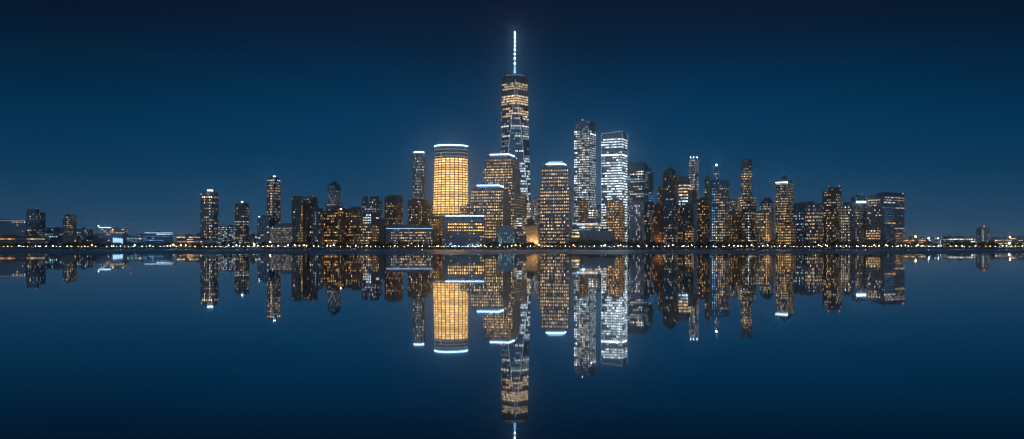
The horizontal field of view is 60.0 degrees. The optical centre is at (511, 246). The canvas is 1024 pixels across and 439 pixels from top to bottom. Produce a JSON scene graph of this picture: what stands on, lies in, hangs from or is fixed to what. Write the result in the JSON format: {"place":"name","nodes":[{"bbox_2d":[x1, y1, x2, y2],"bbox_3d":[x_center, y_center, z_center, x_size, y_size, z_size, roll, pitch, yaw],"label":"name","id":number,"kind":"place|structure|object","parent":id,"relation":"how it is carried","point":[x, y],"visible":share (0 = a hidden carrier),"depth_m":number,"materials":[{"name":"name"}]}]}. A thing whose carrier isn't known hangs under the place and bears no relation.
{"place":"outdoors","nodes":[
{"label":"outdoors","id":0,"kind":"place"},
{"bbox_2d":[0,219,26,236],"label":"hospital block","id":1,"kind":"structure","parent":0,"point":[13,227],"depth_m":2069.17,"materials":[{"name":"concrete"}]},
{"bbox_2d":[26,208,45,236],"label":"stepped tower","id":2,"kind":"structure","parent":0,"point":[36,222],"depth_m":2189.54,"materials":[{"name":"blue glass"}]},
{"bbox_2d":[46,227,62,246],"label":"block","id":3,"kind":"structure","parent":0,"point":[55,235],"depth_m":2311.34,"materials":[{"name":"blue metal"}]},
{"bbox_2d":[63,214,76,235],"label":"apartment tower","id":4,"kind":"structure","parent":0,"point":[69,225],"depth_m":2189.12,"materials":[{"name":"beige stone"}]},
{"bbox_2d":[62,236,79,246],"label":"waterside house","id":5,"kind":"structure","parent":0,"point":[69,239],"depth_m":1971.41,"materials":[{"name":"beige stone"}]},
{"bbox_2d":[77,227,92,241],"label":"block","id":6,"kind":"structure","parent":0,"point":[84,234],"depth_m":2189.20,"materials":[{"name":"blue metal"}]},
{"bbox_2d":[81,241,121,246],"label":"hall","id":7,"kind":"structure","parent":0,"point":[101,242],"depth_m":1969.82,"materials":[{"name":"concrete"}]},
{"bbox_2d":[145,231,176,246],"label":"terminal hall","id":8,"kind":"structure","parent":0,"point":[158,237],"depth_m":2182.91,"materials":[{"name":"metal"}]},
{"bbox_2d":[177,234,199,246],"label":"warehouse","id":9,"kind":"structure","parent":0,"point":[187,238],"depth_m":2314.31,"materials":[{"name":"concrete"}]},
{"bbox_2d":[192,238,218,246],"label":"hall","id":10,"kind":"structure","parent":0,"point":[202,240],"depth_m":1980.49,"materials":[{"name":"concrete"}]},
{"bbox_2d":[200,190,217,239],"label":"residential tower","id":11,"kind":"structure","parent":0,"point":[208,214],"depth_m":2081.99,"materials":[{"name":"grey stone"}]},
{"bbox_2d":[218,225,234,240],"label":"office block","id":12,"kind":"structure","parent":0,"point":[226,233],"depth_m":2186.17,"materials":[{"name":"grey metal"}]},
{"bbox_2d":[217,240,256,246],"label":"hall","id":13,"kind":"structure","parent":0,"point":[234,241],"depth_m":1978.46,"materials":[{"name":"concrete"}]},
{"bbox_2d":[235,201,248,240],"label":"residential tower","id":14,"kind":"structure","parent":0,"point":[241,220],"depth_m":2082.12,"materials":[{"name":"grey brick"}]},
{"bbox_2d":[249,233,256,240],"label":"house","id":15,"kind":"structure","parent":0,"point":[253,237],"depth_m":2188.83,"materials":[{"name":"concrete"}]},
{"bbox_2d":[257,215,274,246],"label":"glass block","id":16,"kind":"structure","parent":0,"point":[265,223],"depth_m":1997.98,"materials":[{"name":"blue glass"}]},
{"bbox_2d":[267,176,280,222],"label":"pyramid tower","id":17,"kind":"structure","parent":0,"point":[273,196],"depth_m":2196.30,"materials":[{"name":"metal"}]},
{"bbox_2d":[292,196,306,246],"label":"dark tower","id":18,"kind":"structure","parent":0,"point":[299,218],"depth_m":1976.46,"materials":[{"name":"brown brick"}]},
{"bbox_2d":[307,196,317,246],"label":"dark tower","id":19,"kind":"structure","parent":0,"point":[312,201],"depth_m":2047.50,"materials":[{"name":"brown brick"}]},
{"bbox_2d":[310,206,322,246],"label":"dark block","id":20,"kind":"structure","parent":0,"point":[316,223],"depth_m":2004.63,"materials":[{"name":"grey stone"}]},
{"bbox_2d":[323,209,337,246],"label":"brick block","id":21,"kind":"structure","parent":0,"point":[330,226],"depth_m":2053.26,"materials":[{"name":"brick"}]},
{"bbox_2d":[326,181,342,210],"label":"spired tower","id":22,"kind":"structure","parent":0,"point":[334,194],"depth_m":2324.38,"materials":[{"name":"grey metal"}]},
{"bbox_2d":[338,207,345,246],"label":"brick tower","id":23,"kind":"structure","parent":0,"point":[341,225],"depth_m":1976.75,"materials":[{"name":"brick"}]},
{"bbox_2d":[346,207,361,224],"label":"dark gabled block","id":24,"kind":"structure","parent":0,"point":[353,214],"depth_m":2089.12,"materials":[{"name":"brown brick"}]},
{"bbox_2d":[360,223,376,246],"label":"brick block","id":25,"kind":"structure","parent":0,"point":[368,232],"depth_m":1981.89,"materials":[{"name":"brown brick"}]},
{"bbox_2d":[362,196,381,218],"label":"stepped glass tower","id":26,"kind":"structure","parent":0,"point":[374,204],"depth_m":2326.87,"materials":[{"name":"blue glass"}]},
{"bbox_2d":[385,195,402,225],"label":"brown tower","id":27,"kind":"structure","parent":0,"point":[393,209],"depth_m":2196.89,"materials":[{"name":"brick"}]},
{"bbox_2d":[386,225,437,246],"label":"office building","id":28,"kind":"structure","parent":0,"point":[412,234],"depth_m":1977.92,"materials":[{"name":"metal"}]},
{"bbox_2d":[413,151,424,199],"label":"slender tower","id":29,"kind":"structure","parent":0,"point":[419,175],"depth_m":2321.52,"materials":[{"name":"metal"}]},
{"bbox_2d":[428,202,432,224],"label":"narrow block","id":30,"kind":"structure","parent":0,"point":[430,209],"depth_m":2393.30,"materials":[{"name":"grey stone"}]},
{"bbox_2d":[433,144,467,217],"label":"golden tower","id":31,"kind":"structure","parent":0,"point":[450,197],"depth_m":2194.75,"materials":[{"name":"metal"}]},
{"bbox_2d":[433,168,467,215],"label":"lit windows","id":32,"kind":"structure","parent":31,"relation":"in","point":[447,176],"depth_m":2194.18,"materials":[{"name":"yellow glass"}]},
{"bbox_2d":[443,216,484,246],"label":"office hall","id":33,"kind":"structure","parent":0,"point":[463,231],"depth_m":1975.46,"materials":[{"name":"glass"}]},
{"bbox_2d":[470,184,509,226],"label":"granite tower","id":34,"kind":"structure","parent":0,"point":[489,201],"depth_m":2068.94,"materials":[{"name":"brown stone"}]},
{"bbox_2d":[470,191,502,224],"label":"lit windows","id":35,"kind":"structure","parent":34,"relation":"in","point":[487,191],"depth_m":2067.29,"materials":[{"name":"yellow glass"}]},
{"bbox_2d":[485,218,499,246],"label":"lit wing","id":36,"kind":"structure","parent":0,"point":[492,226],"depth_m":2000.88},
{"bbox_2d":[483,153,526,227],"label":"granite tower","id":37,"kind":"structure","parent":0,"point":[503,170],"depth_m":2195.79,"materials":[{"name":"brown stone"}]},
{"bbox_2d":[485,159,525,223],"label":"lit windows","id":38,"kind":"structure","parent":37,"relation":"in","point":[510,159],"depth_m":2190.43,"materials":[{"name":"yellow glass"}]},
{"bbox_2d":[0,249,1023,438],"bbox_3d":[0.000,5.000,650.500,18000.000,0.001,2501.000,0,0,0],"label":"water","id":39,"kind":"structure","parent":0,"point":[511,343],"depth_m":45.40,"materials":[{"name":"blue liquid"}]},
{"bbox_2d":[0,247,1023,248],"bbox_3d":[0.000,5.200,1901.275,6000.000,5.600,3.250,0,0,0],"label":"seawall","id":40,"kind":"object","parent":39,"relation":"in","point":[511,248],"visible":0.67,"depth_m":1900.00,"materials":[{"name":"concrete"}]},
{"bbox_2d":[0,0,1023,240],"label":"sky","id":41,"kind":"structure","parent":0,"point":[114,113],"materials":[{"name":"blue"}]},
{"bbox_2d":[500,32,530,218],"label":"spired skyscraper","id":42,"kind":"structure","parent":0,"point":[514,128],"depth_m":2493.14,"materials":[{"name":"glass"}]},
{"bbox_2d":[501,89,530,218],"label":"lit windows","id":43,"kind":"structure","parent":42,"relation":"in","point":[514,126],"depth_m":2490.58,"materials":[{"name":"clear glass"}]},
{"bbox_2d":[515,234,525,246],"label":"ferry house","id":44,"kind":"structure","parent":0,"point":[521,239],"depth_m":1976.74,"materials":[{"name":"blue metal"}]},
{"bbox_2d":[525,224,539,246],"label":"floodlit block","id":45,"kind":"structure","parent":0,"point":[532,232],"depth_m":2084.81,"materials":[{"name":"beige stone"}]},
{"bbox_2d":[533,196,539,224],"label":"tower","id":46,"kind":"structure","parent":0,"point":[536,208],"depth_m":2544.49,"materials":[{"name":"metal"}]},
{"bbox_2d":[540,162,571,246],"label":"domed granite tower","id":47,"kind":"structure","parent":0,"point":[555,207],"depth_m":2058.54,"materials":[{"name":"brown stone"}]},
{"bbox_2d":[542,177,567,245],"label":"lit windows","id":48,"kind":"structure","parent":47,"relation":"in","point":[556,177],"depth_m":2058.22,"materials":[{"name":"yellow glass"}]},
{"bbox_2d":[578,199,587,222],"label":"brown slab","id":49,"kind":"structure","parent":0,"point":[582,210],"depth_m":2195.92,"materials":[{"name":"brick"}]},
{"bbox_2d":[574,121,595,222],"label":"glass tower","id":50,"kind":"structure","parent":0,"point":[585,160],"depth_m":2332.13,"materials":[{"name":"glass"}]},
{"bbox_2d":[574,134,594,222],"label":"lit windows","id":51,"kind":"structure","parent":50,"relation":"in","point":[576,134],"depth_m":2331.99,"materials":[{"name":"white glass"}]},
{"bbox_2d":[572,222,601,232],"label":"lit terrace","id":52,"kind":"structure","parent":0,"point":[576,227],"depth_m":2109.49,"materials":[{"name":"glass"}]},
{"bbox_2d":[588,208,596,222],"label":"cream block","id":53,"kind":"structure","parent":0,"point":[592,214],"depth_m":2239.01,"materials":[{"name":"beige stone"}]},
{"bbox_2d":[579,229,613,246],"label":"museum block","id":54,"kind":"structure","parent":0,"point":[600,235],"depth_m":1986.08,"materials":[{"name":"concrete"}]},
{"bbox_2d":[606,198,624,246],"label":"masonry tower","id":55,"kind":"structure","parent":0,"point":[615,215],"depth_m":2089.06,"materials":[{"name":"beige stone"}]},
{"bbox_2d":[629,199,643,246],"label":"pale tower","id":56,"kind":"structure","parent":0,"point":[636,219],"depth_m":2077.01,"materials":[{"name":"concrete"}]},
{"bbox_2d":[627,162,648,246],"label":"dark glass tower","id":57,"kind":"structure","parent":0,"point":[637,180],"depth_m":2331.60,"materials":[{"name":"blue glass"}]},
{"bbox_2d":[644,201,653,246],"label":"blue tower","id":58,"kind":"structure","parent":0,"point":[648,220],"depth_m":2110.11,"materials":[{"name":"metal"}]},
{"bbox_2d":[648,168,653,201],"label":"glass slab","id":59,"kind":"structure","parent":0,"point":[651,184],"depth_m":2412.92,"materials":[{"name":"blue glass"}]},
{"bbox_2d":[654,203,662,246],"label":"amber block","id":60,"kind":"structure","parent":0,"point":[658,222],"depth_m":2114.98,"materials":[{"name":"red brick"}]},
{"bbox_2d":[658,186,661,204],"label":"thin tower","id":61,"kind":"structure","parent":0,"point":[660,195],"depth_m":2352.33,"materials":[{"name":"brown brick"}]},
{"bbox_2d":[663,194,677,246],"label":"rounded tower","id":62,"kind":"structure","parent":0,"point":[670,218],"depth_m":2102.46,"materials":[{"name":"metal"}]},
{"bbox_2d":[662,167,678,204],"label":"pointed tower","id":63,"kind":"structure","parent":0,"point":[670,184],"depth_m":2328.30,"materials":[{"name":"grey brick"}]},
{"bbox_2d":[688,190,695,224],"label":"drum tower","id":64,"kind":"structure","parent":0,"point":[691,196],"depth_m":2210.62,"materials":[{"name":"grey glass"}]},
{"bbox_2d":[689,156,698,198],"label":"slender white tower","id":65,"kind":"structure","parent":0,"point":[694,169],"depth_m":2484.95,"materials":[{"name":"concrete"}]},
{"bbox_2d":[693,197,709,246],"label":"shafted tower","id":66,"kind":"structure","parent":0,"point":[701,215],"depth_m":2079.92,"materials":[{"name":"brown brick"}]},
{"bbox_2d":[705,175,710,198],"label":"beige tower","id":67,"kind":"structure","parent":0,"point":[707,186],"depth_m":2322.74,"materials":[{"name":"beige stone"}]},
{"bbox_2d":[714,164,718,179],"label":"needle tower","id":68,"kind":"structure","parent":0,"point":[716,172],"depth_m":2483.20,"materials":[{"name":"metal"}]},
{"bbox_2d":[710,180,729,246],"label":"blue edged tower","id":69,"kind":"structure","parent":0,"point":[719,206],"depth_m":2073.41,"materials":[{"name":"blue glass"}]},
{"bbox_2d":[710,205,724,240],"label":"lit windows","id":70,"kind":"structure","parent":69,"relation":"in","point":[720,205],"depth_m":2072.85,"materials":[{"name":"yellow glass"}]},
{"bbox_2d":[729,209,741,246],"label":"dark brick block","id":71,"kind":"structure","parent":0,"point":[735,225],"depth_m":2086.64,"materials":[{"name":"brick"}]},
{"bbox_2d":[742,201,755,246],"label":"split tower","id":72,"kind":"structure","parent":0,"point":[748,219],"depth_m":2062.11,"materials":[{"name":"brown brick"}]},
{"bbox_2d":[755,211,773,246],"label":"orange walled block","id":73,"kind":"structure","parent":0,"point":[764,225],"depth_m":1994.70,"materials":[{"name":"stone"}]},
{"bbox_2d":[776,175,793,246],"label":"crowned tower","id":74,"kind":"structure","parent":0,"point":[784,197],"depth_m":2200.95,"materials":[{"name":"grey metal"}]},
{"bbox_2d":[776,194,791,243],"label":"lit windows","id":75,"kind":"structure","parent":74,"relation":"in","point":[776,194],"depth_m":2202.77,"materials":[{"name":"yellow glass"}]},
{"bbox_2d":[822,186,840,246],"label":"beaconed tower","id":76,"kind":"structure","parent":0,"point":[831,199],"depth_m":2085.45,"materials":[{"name":"brown brick"}]},
{"bbox_2d":[841,201,865,246],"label":"strip roof block","id":77,"kind":"structure","parent":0,"point":[853,221],"depth_m":2094.52,"materials":[{"name":"grey stone"}]},
{"bbox_2d":[851,194,865,204],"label":"flat slab","id":78,"kind":"structure","parent":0,"point":[858,197],"depth_m":2332.92,"materials":[{"name":"grey metal"}]},
{"bbox_2d":[905,238,925,246],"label":"hall","id":79,"kind":"structure","parent":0,"point":[913,240],"depth_m":2091.93,"materials":[{"name":"concrete"}]},
{"bbox_2d":[927,236,940,246],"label":"hall","id":80,"kind":"structure","parent":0,"point":[932,238],"depth_m":2329.84,"materials":[{"name":"concrete"}]},
{"bbox_2d":[943,235,953,246],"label":"house","id":81,"kind":"structure","parent":0,"point":[945,239],"depth_m":2957.06,"materials":[{"name":"beige stone"}]},
{"bbox_2d":[948,236,974,246],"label":"hall","id":82,"kind":"structure","parent":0,"point":[962,238],"depth_m":2336.91,"materials":[{"name":"concrete"}]},
{"bbox_2d":[976,226,989,246],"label":"striped tower","id":83,"kind":"structure","parent":0,"point":[982,234],"depth_m":2327.78,"materials":[{"name":"concrete"}]},
{"bbox_2d":[991,236,1023,246],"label":"hall","id":84,"kind":"structure","parent":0,"point":[1008,239],"depth_m":2373.94,"materials":[{"name":"concrete"}]},
{"bbox_2d":[996,241,1023,246],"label":"hall","id":85,"kind":"structure","parent":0,"point":[1017,242],"depth_m":2041.33,"materials":[{"name":"concrete"}]},
{"label":"ground","id":86,"kind":"structure","parent":0,"visible":0},
{"bbox_2d":[0,235,48,246],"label":"pier shed","id":87,"kind":"structure","parent":86,"relation":"on","point":[12,239],"depth_m":1952.05,"materials":[{"name":"metal"}]},
{"bbox_2d":[92,225,128,246],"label":"arena","id":88,"kind":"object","parent":86,"relation":"on","point":[110,234],"visible":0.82,"depth_m":2085.45,"materials":[{"name":"concrete"}]},
{"bbox_2d":[127,236,144,246],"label":"blue pavilion","id":89,"kind":"structure","parent":86,"relation":"on","point":[134,239],"depth_m":2106.78,"materials":[{"name":"metal"}]},
{"bbox_2d":[269,223,291,246],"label":"corner block","id":90,"kind":"structure","parent":86,"relation":"on","point":[280,232],"depth_m":1976.55,"materials":[{"name":"grey glass"}]},
{"bbox_2d":[346,223,359,246],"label":"brick block","id":91,"kind":"structure","parent":86,"relation":"on","point":[352,232],"depth_m":1981.79,"materials":[{"name":"brick"}]},
{"bbox_2d":[362,211,378,224],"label":"bright office","id":92,"kind":"structure","parent":86,"relation":"on","point":[370,217],"depth_m":2155.93,"materials":[{"name":"grey metal"}]},
{"bbox_2d":[377,218,387,246],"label":"dark slab","id":93,"kind":"structure","parent":86,"relation":"on","point":[382,224],"depth_m":1985.86,"materials":[{"name":"brown brick"}]},
{"bbox_2d":[408,198,427,224],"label":"brown tower","id":94,"kind":"structure","parent":86,"relation":"on","point":[417,212],"depth_m":2086.00,"materials":[{"name":"brick"}]},
{"bbox_2d":[430,217,442,246],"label":"cream block","id":95,"kind":"structure","parent":86,"relation":"on","point":[437,222],"depth_m":2085.29,"materials":[{"name":"beige stone"}]},
{"bbox_2d":[460,204,469,215],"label":"stepped annex","id":96,"kind":"object","parent":86,"relation":"on","point":[464,210],"visible":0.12,"depth_m":2124.31,"materials":[{"name":"beige stone"}]},
{"bbox_2d":[498,225,514,246],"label":"glass atrium","id":97,"kind":"object","parent":86,"relation":"on","point":[506,233],"visible":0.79,"depth_m":1975.00,"materials":[{"name":"glass"}]},
{"bbox_2d":[514,215,526,235],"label":"narrow midrise","id":98,"kind":"structure","parent":86,"relation":"on","point":[520,222],"depth_m":2085.79,"materials":[{"name":"concrete"}]},
{"bbox_2d":[571,233,578,246],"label":"cafe","id":99,"kind":"structure","parent":86,"relation":"on","point":[574,237],"depth_m":1975.08,"materials":[{"name":"beige stone"}]},
{"bbox_2d":[597,205,600,222],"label":"dark midrise","id":100,"kind":"structure","parent":86,"relation":"on","point":[598,213],"depth_m":2238.06,"materials":[{"name":"blue metal"}]},
{"bbox_2d":[601,131,626,246],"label":"slanted roof tower","id":101,"kind":"structure","parent":86,"relation":"on","point":[613,164],"depth_m":2202.79,"materials":[{"name":"glass"}]},
{"bbox_2d":[601,146,626,246],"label":"lit windows","id":102,"kind":"structure","parent":101,"relation":"in","point":[618,146],"depth_m":2202.77,"materials":[{"name":"white glass"}]},
{"bbox_2d":[678,204,682,246],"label":"brown midrise","id":103,"kind":"structure","parent":86,"relation":"on","point":[680,223],"depth_m":2116.91,"materials":[{"name":"brick"}]},
{"bbox_2d":[678,176,690,204],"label":"banded office","id":104,"kind":"structure","parent":86,"relation":"on","point":[684,182],"depth_m":2346.19,"materials":[{"name":"white glass"}]},
{"bbox_2d":[683,204,690,242],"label":"dark midrise","id":105,"kind":"structure","parent":86,"relation":"on","point":[686,214],"depth_m":2089.91,"materials":[{"name":"blue metal"}]},
{"bbox_2d":[685,224,693,246],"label":"amber midrise","id":106,"kind":"structure","parent":86,"relation":"on","point":[689,232],"depth_m":1984.37,"materials":[{"name":"brown brick"}]},
{"bbox_2d":[730,199,739,210],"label":"pale midrise","id":107,"kind":"structure","parent":86,"relation":"on","point":[734,204],"depth_m":2325.47,"materials":[{"name":"concrete"}]},
{"bbox_2d":[738,158,754,210],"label":"crested tower","id":108,"kind":"structure","parent":86,"relation":"on","point":[746,179],"depth_m":2327.15,"materials":[{"name":"beige stone"}]},
{"bbox_2d":[760,197,774,246],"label":"gabled office","id":109,"kind":"structure","parent":86,"relation":"on","point":[767,203],"depth_m":2332.10,"materials":[{"name":"grey metal"}]},
{"bbox_2d":[777,223,795,246],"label":"amber lowrise","id":110,"kind":"structure","parent":86,"relation":"on","point":[786,234],"depth_m":1994.45,"materials":[{"name":"beige stone"}]},
{"bbox_2d":[793,202,805,246],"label":"dark midrise","id":111,"kind":"structure","parent":86,"relation":"on","point":[799,215],"depth_m":2086.76,"materials":[{"name":"blue metal"}]},
{"bbox_2d":[805,201,822,246],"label":"banded midrise","id":112,"kind":"structure","parent":86,"relation":"on","point":[813,222],"depth_m":2070.54,"materials":[{"name":"grey stone"}]},
{"bbox_2d":[866,192,904,246],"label":"curved office","id":113,"kind":"structure","parent":86,"relation":"on","point":[885,217],"depth_m":2071.20,"materials":[{"name":"blue metal"}]},
{"bbox_2d":[866,199,889,241],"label":"lit windows","id":114,"kind":"structure","parent":113,"relation":"in","point":[884,199],"depth_m":2060.74,"materials":[{"name":"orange glass"}]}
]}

